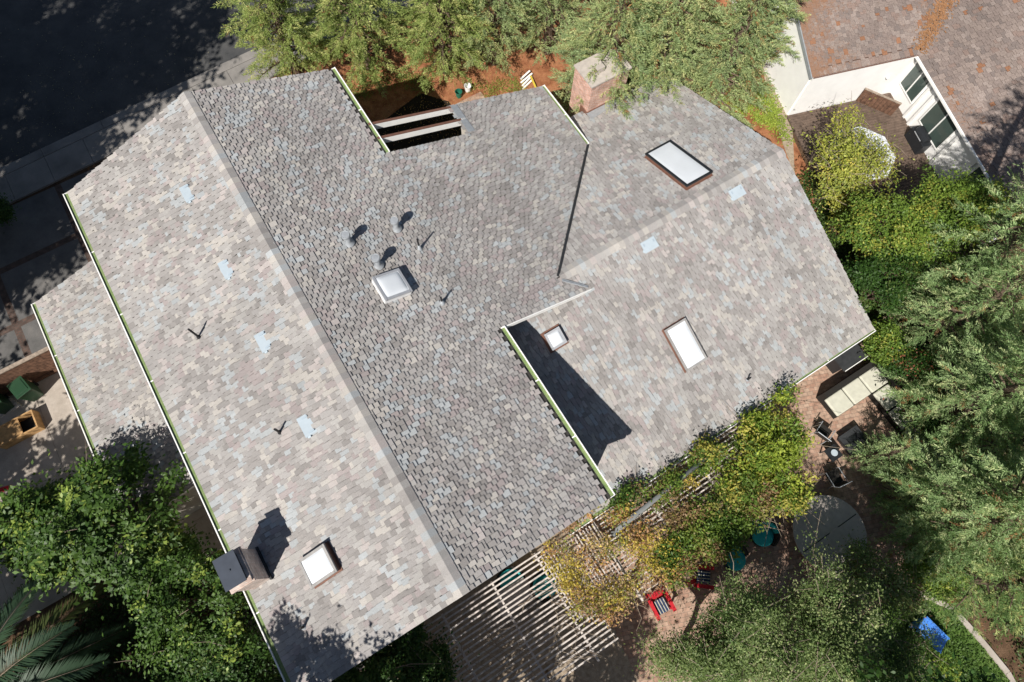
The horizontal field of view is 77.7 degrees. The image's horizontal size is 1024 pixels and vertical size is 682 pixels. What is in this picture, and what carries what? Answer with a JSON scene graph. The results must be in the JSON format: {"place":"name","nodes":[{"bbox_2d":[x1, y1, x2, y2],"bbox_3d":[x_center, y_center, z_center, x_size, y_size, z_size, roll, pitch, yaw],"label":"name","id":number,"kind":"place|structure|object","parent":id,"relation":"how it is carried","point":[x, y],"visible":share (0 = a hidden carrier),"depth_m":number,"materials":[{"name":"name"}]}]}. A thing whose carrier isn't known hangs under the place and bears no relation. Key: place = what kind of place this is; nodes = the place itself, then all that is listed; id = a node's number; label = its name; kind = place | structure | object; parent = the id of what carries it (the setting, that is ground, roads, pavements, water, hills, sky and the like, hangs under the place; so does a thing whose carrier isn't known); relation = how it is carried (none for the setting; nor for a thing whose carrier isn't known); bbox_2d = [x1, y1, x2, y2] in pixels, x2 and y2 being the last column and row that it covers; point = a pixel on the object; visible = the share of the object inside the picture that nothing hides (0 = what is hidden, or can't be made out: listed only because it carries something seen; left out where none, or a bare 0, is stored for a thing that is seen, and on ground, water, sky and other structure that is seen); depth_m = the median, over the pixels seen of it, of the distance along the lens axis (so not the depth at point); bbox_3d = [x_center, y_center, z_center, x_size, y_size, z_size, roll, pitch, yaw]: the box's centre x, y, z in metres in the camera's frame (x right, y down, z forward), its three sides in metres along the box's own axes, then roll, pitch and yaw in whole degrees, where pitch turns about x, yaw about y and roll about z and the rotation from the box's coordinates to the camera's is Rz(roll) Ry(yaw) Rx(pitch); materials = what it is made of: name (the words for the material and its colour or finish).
{"place":"outdoors","nodes":[
{"label":"outdoors","id":0,"kind":"place"},
{"bbox_2d":[0,168,94,369],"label":"driveway","id":1,"kind":"structure","parent":0,"point":[45,223],"depth_m":28.80,"materials":[{"name":"concrete"}]},
{"bbox_2d":[0,192,26,232],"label":"shrub","id":2,"kind":"object","parent":1,"relation":"on","point":[6,212],"visible":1,"depth_m":28.37,"materials":[{"name":"green plant"}]},
{"bbox_2d":[0,184,91,356],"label":"brick driveway bands","id":3,"kind":"object","parent":1,"relation":"on","point":[15,325],"visible":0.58,"depth_m":28.62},
{"bbox_2d":[0,0,346,167],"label":"road","id":4,"kind":"structure","parent":0,"point":[191,29],"depth_m":32.63,"materials":[{"name":"asphalt"}]},
{"bbox_2d":[0,372,364,681],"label":"side yard slab","id":5,"kind":"structure","parent":0,"point":[61,436],"depth_m":25.90,"materials":[{"name":"concrete"}]},
{"bbox_2d":[0,396,21,417],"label":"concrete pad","id":6,"kind":"object","parent":5,"relation":"on","point":[16,404],"visible":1,"depth_m":26.49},
{"bbox_2d":[0,394,13,413],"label":"wheelie bin","id":7,"kind":"object","parent":6,"relation":"on","point":[6,405],"visible":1,"depth_m":26.17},
{"bbox_2d":[0,409,45,448],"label":"wooden crate","id":8,"kind":"object","parent":5,"relation":"on","point":[22,427],"visible":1,"depth_m":25.95,"materials":[{"name":"beige wood"}]},
{"bbox_2d":[7,376,43,401],"bbox_3d":[-20.064,2.034,26.289,0.850,1.072,0.640,42,75,12],"label":"wheelie bin","id":9,"kind":"object","parent":5,"relation":"on","point":[20,387],"visible":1,"depth_m":25.87,"materials":[{"name":"plastic"}]},
{"bbox_2d":[0,461,89,615],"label":"leafy tree","id":10,"kind":"object","parent":5,"relation":"on","point":[10,550],"visible":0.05,"depth_m":21.54,"materials":[{"name":"green plant"}]},
{"bbox_2d":[0,438,195,619],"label":"leafy tree","id":11,"kind":"object","parent":5,"relation":"on","point":[87,500],"visible":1,"depth_m":19.97,"materials":[{"name":"green plant"}]},
{"bbox_2d":[101,519,211,612],"bbox_3d":[-12.466,8.776,22.851,4.443,3.585,4.486,-2,71,-2],"label":"leafy tree","id":12,"kind":"object","parent":5,"relation":"on","point":[188,590],"visible":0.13,"depth_m":22.52,"materials":[{"name":"green plant"}]},
{"bbox_2d":[102,521,261,677],"bbox_3d":[-10.271,8.718,21.690,6.020,5.916,5.658,-30,74,-11],"label":"leafy tree","id":13,"kind":"object","parent":5,"relation":"on","point":[161,606],"visible":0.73,"depth_m":20.10,"materials":[{"name":"green plant"}]},
{"bbox_2d":[142,597,253,681],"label":"leafy tree","id":14,"kind":"object","parent":5,"relation":"on","point":[174,676],"visible":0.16,"depth_m":21.00,"materials":[{"name":"green plant"}]},
{"bbox_2d":[182,602,281,681],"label":"leafy tree","id":15,"kind":"object","parent":5,"relation":"on","point":[249,667],"visible":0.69,"depth_m":20.34,"materials":[{"name":"green plant"}]},
{"bbox_2d":[0,0,422,204],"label":"pavement","id":16,"kind":"structure","parent":0,"point":[57,166],"depth_m":30.74,"materials":[{"name":"concrete"}]},
{"bbox_2d":[376,93,461,151],"bbox_3d":[-4.388,-8.851,30.969,5.700,0.001,7.000,-30,74,-11],"label":"court bed","id":17,"kind":"object","parent":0,"point":[416,102],"visible":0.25,"depth_m":31.61,"materials":[{"name":"soil"}]},
{"bbox_2d":[0,13,1023,681],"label":"ground","id":18,"kind":"structure","parent":0,"point":[1004,651],"depth_m":24.30,"materials":[{"name":"brown soil"}]},
{"bbox_2d":[0,346,57,395],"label":"brick wall","id":19,"kind":"structure","parent":18,"relation":"on","point":[39,365],"depth_m":26.04,"materials":[{"name":"brick"}]},
{"bbox_2d":[0,578,139,681],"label":"palm tree","id":20,"kind":"object","parent":18,"relation":"on","point":[46,674],"visible":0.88,"depth_m":19.97,"materials":[{"name":"green plant"}]},
{"bbox_2d":[8,576,283,681],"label":"ground shrubbery","id":21,"kind":"object","parent":18,"relation":"on","point":[91,623],"visible":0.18,"depth_m":23.58,"materials":[{"name":"green plant"}]},
{"bbox_2d":[0,0,366,176],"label":"kerb","id":22,"kind":"structure","parent":18,"relation":"on","point":[113,119],"depth_m":31.42,"materials":[{"name":"concrete"}]},
{"bbox_2d":[31,49,875,681],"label":"house","id":23,"kind":"structure","parent":18,"relation":"on","point":[343,361],"depth_m":22.02,"materials":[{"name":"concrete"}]},
{"bbox_2d":[818,177,884,254],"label":"leafy tree","id":24,"kind":"object","parent":18,"relation":"on","point":[842,207],"visible":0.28,"depth_m":28.74,"materials":[{"name":"green plant"}]},
{"bbox_2d":[801,92,914,212],"bbox_3d":[14.849,-8.055,28.125,5.925,5.672,4.955,-30,74,-11],"label":"leafy tree","id":25,"kind":"object","parent":18,"relation":"on","point":[846,154],"visible":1,"depth_m":27.59,"materials":[{"name":"green plant"}]},
{"bbox_2d":[730,0,1023,247],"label":"neighbour house","id":26,"kind":"structure","parent":18,"relation":"on","point":[954,85],"depth_m":29.84,"materials":[{"name":"paint"}]},
{"bbox_2d":[899,62,929,103],"bbox_3d":[19.690,-12.662,30.982,0.060,1.670,1.320,-14,72,-6],"label":"window","id":27,"kind":"structure","parent":26,"relation":"in","point":[915,81],"depth_m":31.07,"materials":[{"name":"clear glass"}]},
{"bbox_2d":[918,99,957,150],"bbox_3d":[20.349,-10.361,30.258,0.060,1.770,1.820,-14,72,-6],"label":"window","id":28,"kind":"structure","parent":26,"relation":"in","point":[937,122],"depth_m":30.31,"materials":[{"name":"green glass"}]},
{"bbox_2d":[787,93,977,264],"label":"wooden deck","id":29,"kind":"structure","parent":18,"relation":"on","point":[806,122],"depth_m":31.80,"materials":[{"name":"wood"}]},
{"bbox_2d":[827,126,895,185],"bbox_3d":[16.935,-8.955,30.979,2.956,0.693,2.956,29,73,8],"label":"hot tub","id":30,"kind":"object","parent":29,"relation":"on","point":[883,138],"visible":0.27,"depth_m":30.86,"materials":[{"name":"plastic"}]},
{"bbox_2d":[856,88,901,115],"bbox_3d":[18.422,-12.011,31.937,1.881,0.910,0.100,28,73,8],"label":"wooden screen","id":31,"kind":"object","parent":29,"relation":"on","point":[889,104],"visible":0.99,"depth_m":31.89,"materials":[{"name":"brown wood"}]},
{"bbox_2d":[904,125,931,154],"bbox_3d":[20.031,-9.973,31.265,0.565,0.940,1.200,-14,72,-6],"label":"barbecue","id":32,"kind":"object","parent":29,"relation":"on","point":[918,138],"visible":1,"depth_m":31.10,"materials":[{"name":"metal"}]},
{"bbox_2d":[841,243,926,319],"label":"leafy tree","id":33,"kind":"object","parent":18,"relation":"on","point":[889,290],"visible":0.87,"depth_m":25.73,"materials":[{"name":"green plant"}]},
{"bbox_2d":[822,179,953,285],"bbox_3d":[15.619,-4.285,27.009,5.472,5.356,4.282,-2,71,-2],"label":"leafy tree","id":34,"kind":"object","parent":18,"relation":"on","point":[907,232],"visible":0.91,"depth_m":25.69,"materials":[{"name":"green plant"}]},
{"bbox_2d":[794,166,1023,459],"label":"ground shrubbery","id":35,"kind":"object","parent":18,"relation":"on","point":[834,243],"visible":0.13,"depth_m":29.17,"materials":[{"name":"green plant"}]},
{"bbox_2d":[879,155,1010,283],"bbox_3d":[18.030,-4.748,27.058,4.714,5.674,5.681,-10,72,-5],"label":"leafy tree","id":36,"kind":"object","parent":18,"relation":"on","point":[940,188],"visible":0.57,"depth_m":25.65,"materials":[{"name":"green plant"}]},
{"bbox_2d":[874,563,1015,681],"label":"garden edging","id":37,"kind":"object","parent":18,"relation":"on","point":[994,656],"visible":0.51,"depth_m":24.27,"materials":[{"name":"concrete"}]},
{"bbox_2d":[897,517,1023,640],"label":"conifer tree","id":38,"kind":"object","parent":18,"relation":"on","point":[992,601],"visible":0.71,"depth_m":21.69,"materials":[{"name":"green plant"}]},
{"bbox_2d":[911,162,1023,314],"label":"conifer tree","id":39,"kind":"object","parent":18,"relation":"on","point":[1008,241],"visible":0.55,"depth_m":24.35,"materials":[{"name":"green plant"}]},
{"bbox_2d":[928,165,1023,258],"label":"leafy tree","id":40,"kind":"object","parent":18,"relation":"on","point":[973,197],"visible":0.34,"depth_m":25.55,"materials":[{"name":"green plant"}]},
{"bbox_2d":[961,453,1023,679],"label":"ground shrubbery","id":41,"kind":"object","parent":18,"relation":"on","point":[1020,636],"visible":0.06,"depth_m":24.35,"materials":[{"name":"green plant"}]},
{"bbox_2d":[273,0,764,121],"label":"mulch bed","id":42,"kind":"object","parent":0,"point":[542,73],"visible":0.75,"depth_m":32.72,"materials":[{"name":"soil"}]},
{"bbox_2d":[211,0,352,81],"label":"conifer tree","id":43,"kind":"object","parent":42,"relation":"on","point":[256,17],"visible":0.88,"depth_m":29.31,"materials":[{"name":"green plant"}]},
{"bbox_2d":[287,0,420,97],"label":"conifer tree","id":44,"kind":"object","parent":42,"relation":"on","point":[362,60],"visible":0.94,"depth_m":29.47,"materials":[{"name":"green plant"}]},
{"bbox_2d":[344,63,431,101],"bbox_3d":[-6.464,-13.234,32.357,4.693,0.215,2.692,-16,72,-7],"label":"groundcover","id":45,"kind":"object","parent":42,"relation":"on","point":[400,79],"visible":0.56,"depth_m":32.35,"materials":[{"name":"green plant"}]},
{"bbox_2d":[388,0,497,95],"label":"conifer tree","id":46,"kind":"object","parent":42,"relation":"on","point":[422,15],"visible":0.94,"depth_m":29.56,"materials":[{"name":"green plant"}]},
{"bbox_2d":[354,22,567,149],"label":"leaf litter","id":47,"kind":"object","parent":42,"relation":"on","point":[441,91],"visible":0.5,"depth_m":32.27,"materials":[{"name":"plant"}]},
{"bbox_2d":[464,75,527,96],"bbox_3d":[-0.878,-12.919,32.369,3.398,0.209,1.510,-6,71,-3],"label":"groundcover","id":48,"kind":"object","parent":42,"relation":"on","point":[501,89],"visible":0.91,"depth_m":32.39,"materials":[{"name":"green plant"}]},
{"bbox_2d":[449,0,548,77],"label":"conifer tree","id":49,"kind":"object","parent":42,"relation":"on","point":[508,13],"visible":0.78,"depth_m":30.08,"materials":[{"name":"green plant"}]},
{"bbox_2d":[503,0,604,68],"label":"conifer tree","id":50,"kind":"object","parent":42,"relation":"on","point":[548,17],"visible":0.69,"depth_m":30.63,"materials":[{"name":"green plant"}]},
{"bbox_2d":[543,0,677,119],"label":"conifer tree","id":51,"kind":"object","parent":42,"relation":"on","point":[621,14],"visible":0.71,"depth_m":26.93,"materials":[{"name":"green plant"}]},
{"bbox_2d":[680,53,794,145],"bbox_3d":[11.623,-12.731,32.433,7.624,0.511,3.083,38,75,11],"label":"groundcover","id":52,"kind":"object","parent":42,"relation":"on","point":[770,117],"visible":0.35,"depth_m":32.03,"materials":[{"name":"green plant"}]},
{"bbox_2d":[368,528,757,681],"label":"gravel patio","id":53,"kind":"structure","parent":0,"point":[613,653],"depth_m":24.13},
{"bbox_2d":[331,642,440,681],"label":"leafy tree","id":54,"kind":"object","parent":53,"relation":"on","point":[377,667],"visible":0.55,"depth_m":19.55,"materials":[{"name":"green plant"}]},
{"bbox_2d":[391,621,479,681],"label":"leafy tree","id":55,"kind":"object","parent":53,"relation":"on","point":[413,642],"visible":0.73,"depth_m":20.30,"materials":[{"name":"green plant"}]},
{"bbox_2d":[496,565,525,589],"bbox_3d":[-0.037,9.159,24.331,1.149,0.795,1.066,3,71,0],"label":"wicker chair","id":56,"kind":"object","parent":53,"relation":"on","point":[504,571],"visible":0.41,"depth_m":24.28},
{"bbox_2d":[492,576,535,618],"bbox_3d":[0.096,9.772,24.278,1.500,0.718,0.900,-30,74,-11],"label":"patio table","id":57,"kind":"object","parent":53,"relation":"on","point":[516,594],"visible":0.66,"depth_m":23.95,"materials":[{"name":"wood"}]},
{"bbox_2d":[530,571,556,602],"bbox_3d":[1.195,9.378,24.282,1.066,0.795,1.149,1,71,-1],"label":"wicker chair","id":58,"kind":"object","parent":53,"relation":"on","point":[538,580],"visible":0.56,"depth_m":24.25,"materials":[{"name":"fabric"}]},
{"bbox_2d":[678,63,816,211],"bbox_3d":[13.265,-7.742,30.966,6.800,0.001,17.000,-30,74,-11],"label":"mulch strip","id":59,"kind":"object","parent":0,"point":[799,164],"visible":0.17,"depth_m":31.78,"materials":[{"name":"soil"}]},
{"bbox_2d":[599,0,738,104],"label":"conifer tree","id":60,"kind":"object","parent":59,"relation":"on","point":[682,39],"visible":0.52,"depth_m":27.08,"materials":[{"name":"green plant"}]},
{"bbox_2d":[666,0,788,129],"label":"conifer tree","id":61,"kind":"object","parent":59,"relation":"on","point":[726,32],"visible":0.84,"depth_m":27.97,"materials":[{"name":"green plant"}]},
{"bbox_2d":[705,0,810,95],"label":"conifer tree","id":62,"kind":"object","parent":59,"relation":"on","point":[782,12],"visible":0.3,"depth_m":29.47,"materials":[{"name":"green plant"}]},
{"bbox_2d":[763,71,794,171],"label":"gravel path","id":63,"kind":"structure","parent":0,"point":[789,149],"depth_m":31.88,"materials":[{"name":"gravel"}]},
{"bbox_2d":[567,313,1023,681],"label":"brick patio","id":64,"kind":"structure","parent":0,"point":[865,416],"depth_m":25.55,"materials":[{"name":"brick"}]},
{"bbox_2d":[423,405,785,681],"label":"pergola","id":65,"kind":"object","parent":64,"relation":"on","point":[587,645],"visible":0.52,"depth_m":21.97,"materials":[{"name":"brown wood"}]},
{"bbox_2d":[461,585,616,681],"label":"bare vine","id":66,"kind":"object","parent":65,"relation":"on","point":[521,650],"visible":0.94,"depth_m":21.50,"materials":[{"name":"plant"}]},
{"bbox_2d":[528,463,707,639],"bbox_3d":[4.072,7.867,23.479,7.448,3.662,5.096,-15,72,-6],"label":"climbing vine","id":67,"kind":"object","parent":65,"relation":"on","point":[637,534],"visible":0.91,"depth_m":22.23,"materials":[{"name":"yellow plant"}]},
{"bbox_2d":[611,451,711,536],"bbox_3d":[5.471,5.554,23.167,4.838,0.465,0.255,-36,75,-12],"label":"beam","id":68,"kind":"object","parent":65,"relation":"on","point":[647,505],"visible":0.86,"depth_m":22.82,"materials":[{"name":"wood"}]},
{"bbox_2d":[604,444,815,596],"bbox_3d":[7.173,6.162,24.140,7.473,3.646,5.493,-30,74,-11],"label":"climbing vine","id":69,"kind":"object","parent":65,"relation":"on","point":[708,532],"visible":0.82,"depth_m":22.72,"materials":[{"name":"green plant"}]},
{"bbox_2d":[683,378,853,538],"bbox_3d":[9.781,4.802,24.396,6.009,4.153,5.984,-30,74,-11],"label":"climbing vine","id":70,"kind":"object","parent":65,"relation":"on","point":[762,456],"visible":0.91,"depth_m":23.15,"materials":[{"name":"green plant"}]},
{"bbox_2d":[645,586,676,619],"bbox_3d":[5.631,9.943,24.192,0.840,1.032,1.032,-25,73,-9],"label":"garden chair","id":71,"kind":"object","parent":64,"relation":"on","point":[660,605],"visible":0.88,"depth_m":24.13,"materials":[{"name":"red paint"}]},
{"bbox_2d":[686,564,713,589],"bbox_3d":[7.258,9.087,24.522,1.032,1.032,0.840,7,71,1],"label":"garden chair","id":72,"kind":"object","parent":64,"relation":"on","point":[705,574],"visible":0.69,"depth_m":24.52,"materials":[{"name":"red paint"}]},
{"bbox_2d":[622,601,790,681],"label":"leafy tree","id":73,"kind":"object","parent":64,"relation":"on","point":[685,659],"visible":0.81,"depth_m":19.71,"materials":[{"name":"green plant"}]},
{"bbox_2d":[722,545,748,573],"bbox_3d":[8.645,8.431,24.768,1.149,0.795,1.066,-41,77,-14],"label":"wicker chair","id":74,"kind":"object","parent":64,"relation":"on","point":[740,566],"visible":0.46,"depth_m":24.74,"materials":[{"name":"fabric"}]},
{"bbox_2d":[674,550,841,681],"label":"leafy tree","id":75,"kind":"object","parent":64,"relation":"on","point":[753,618],"visible":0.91,"depth_m":19.32,"materials":[{"name":"green plant"}]},
{"bbox_2d":[750,518,780,546],"bbox_3d":[9.966,7.577,25.090,1.149,0.795,1.066,19,72,5],"label":"wicker chair","id":76,"kind":"object","parent":64,"relation":"on","point":[772,538],"visible":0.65,"depth_m":25.04,"materials":[{"name":"fabric"}]},
{"bbox_2d":[720,602,844,681],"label":"leafy tree","id":77,"kind":"object","parent":64,"relation":"on","point":[813,679],"visible":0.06,"depth_m":20.80,"materials":[{"name":"green plant"}]},
{"bbox_2d":[808,421,835,443],"bbox_3d":[12.981,3.806,26.460,0.636,0.946,0.713,38,74,11],"label":"metal chair","id":78,"kind":"object","parent":64,"relation":"on","point":[823,431],"visible":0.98,"depth_m":26.49,"materials":[{"name":"black metal"}]},
{"bbox_2d":[793,495,866,571],"bbox_3d":[12.436,7.639,25.222,2.890,0.806,2.890,-30,74,-11],"label":"round table","id":79,"kind":"object","parent":64,"relation":"on","point":[839,518],"visible":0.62,"depth_m":24.91,"materials":[{"name":"grey plastic"}]},
{"bbox_2d":[820,444,842,462],"bbox_3d":[13.259,4.697,26.424,0.560,0.480,0.560,-30,74,-11],"label":"side table","id":80,"kind":"object","parent":64,"relation":"on","point":[827,451],"visible":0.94,"depth_m":26.20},
{"bbox_2d":[819,467,852,488],"bbox_3d":[13.162,5.573,25.856,0.636,0.946,0.713,-22,73,-9],"label":"metal chair","id":81,"kind":"object","parent":64,"relation":"on","point":[834,477],"visible":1,"depth_m":25.87,"materials":[{"name":"black metal"}]},
{"bbox_2d":[766,513,918,681],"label":"leafy tree","id":82,"kind":"object","parent":64,"relation":"on","point":[832,624],"visible":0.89,"depth_m":19.73,"materials":[{"name":"green plant"}]},
{"bbox_2d":[826,344,867,373],"bbox_3d":[14.448,0.806,27.552,1.320,0.925,0.795,-30,74,-11],"label":"barbecue","id":83,"kind":"object","parent":64,"relation":"on","point":[847,359],"visible":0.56,"depth_m":27.16,"materials":[{"name":"metal"}]},
{"bbox_2d":[837,425,871,457],"bbox_3d":[14.313,4.241,26.656,1.000,0.380,1.000,-30,74,-11],"label":"fire table","id":84,"kind":"object","parent":64,"relation":"on","point":[853,435],"visible":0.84,"depth_m":26.55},
{"bbox_2d":[815,513,948,636],"bbox_3d":[13.140,8.967,23.189,4.715,3.870,4.051,21,72,6],"label":"leafy tree","id":85,"kind":"object","parent":64,"relation":"on","point":[899,583],"visible":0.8,"depth_m":22.55,"materials":[{"name":"green plant"}]},
{"bbox_2d":[842,430,921,483],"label":"conifer tree","id":86,"kind":"object","parent":64,"relation":"on","point":[887,453],"visible":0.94,"depth_m":24.90,"materials":[{"name":"green plant"}]},
{"bbox_2d":[816,360,955,468],"bbox_3d":[15.771,3.580,26.714,3.100,0.760,5.020,-30,74,-11],"label":"sectional sofa","id":87,"kind":"object","parent":64,"relation":"on","point":[850,391],"visible":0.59,"depth_m":27.07,"materials":[{"name":"fabric"}]},
{"bbox_2d":[859,315,914,373],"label":"leafy tree","id":88,"kind":"object","parent":64,"relation":"on","point":[881,345],"visible":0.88,"depth_m":26.11,"materials":[{"name":"green plant"}]},
{"bbox_2d":[865,458,961,529],"bbox_3d":[15.318,5.846,24.110,2.715,4.236,2.906,10,71,2],"label":"conifer tree","id":89,"kind":"object","parent":64,"relation":"on","point":[886,496],"visible":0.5,"depth_m":24.34,"materials":[{"name":"green plant"}]},
{"bbox_2d":[880,327,955,399],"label":"leafy tree","id":90,"kind":"object","parent":64,"relation":"on","point":[920,361],"visible":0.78,"depth_m":25.63,"materials":[{"name":"green plant"}]},
{"bbox_2d":[883,387,959,447],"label":"leafy tree","id":91,"kind":"object","parent":64,"relation":"on","point":[919,424],"visible":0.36,"depth_m":25.70,"materials":[{"name":"green plant"}]},
{"bbox_2d":[892,535,987,621],"bbox_3d":[15.692,8.936,23.623,3.783,3.172,3.319,-30,74,-11],"label":"leafy tree","id":92,"kind":"object","parent":64,"relation":"on","point":[942,589],"visible":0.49,"depth_m":22.98,"materials":[{"name":"green plant"}]},
{"bbox_2d":[871,419,1023,588],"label":"conifer tree","id":93,"kind":"object","parent":64,"relation":"on","point":[1008,476],"visible":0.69,"depth_m":21.90,"materials":[{"name":"green plant"}]},
{"bbox_2d":[874,321,1023,487],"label":"conifer tree","id":94,"kind":"object","parent":64,"relation":"on","point":[983,397],"visible":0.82,"depth_m":23.27,"materials":[{"name":"green plant"}]},
{"bbox_2d":[874,463,1023,594],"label":"conifer tree","id":95,"kind":"object","parent":64,"relation":"on","point":[981,524],"visible":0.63,"depth_m":21.82,"materials":[{"name":"green plant"}]},
{"bbox_2d":[877,238,1023,367],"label":"conifer tree","id":96,"kind":"object","parent":64,"relation":"on","point":[939,323],"visible":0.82,"depth_m":24.32,"materials":[{"name":"green plant"}]},
{"bbox_2d":[904,400,1023,492],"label":"conifer tree","id":97,"kind":"object","parent":64,"relation":"on","point":[989,445],"visible":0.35,"depth_m":23.44,"materials":[{"name":"green plant"}]},
{"bbox_2d":[919,314,1023,396],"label":"conifer tree","id":98,"kind":"object","parent":64,"relation":"on","point":[955,327],"visible":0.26,"depth_m":25.19,"materials":[{"name":"green plant"}]},
{"bbox_2d":[808,584,1021,681],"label":"lawn","id":99,"kind":"structure","parent":0,"point":[969,643],"depth_m":24.41,"materials":[{"name":"plant"}]},
{"bbox_2d":[832,602,953,681],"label":"leafy tree","id":100,"kind":"object","parent":99,"relation":"on","point":[903,665],"visible":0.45,"depth_m":21.02,"materials":[{"name":"green plant"}]},
{"bbox_2d":[846,631,1001,681],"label":"garden tree","id":101,"kind":"object","parent":99,"relation":"on","point":[872,673],"visible":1,"depth_m":16.93,"materials":[{"name":"green plant"}]},
{"bbox_2d":[907,616,949,653],"bbox_3d":[15.926,11.134,24.096,1.354,0.796,0.686,37,74,11],"label":"toddler slide","id":102,"kind":"object","parent":99,"relation":"on","point":[933,627],"visible":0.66,"depth_m":24.07,"materials":[{"name":"plastic"}]},
{"bbox_2d":[906,629,973,681],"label":"leafy tree","id":103,"kind":"object","parent":99,"relation":"on","point":[944,668],"visible":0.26,"depth_m":22.88,"materials":[{"name":"green plant"}]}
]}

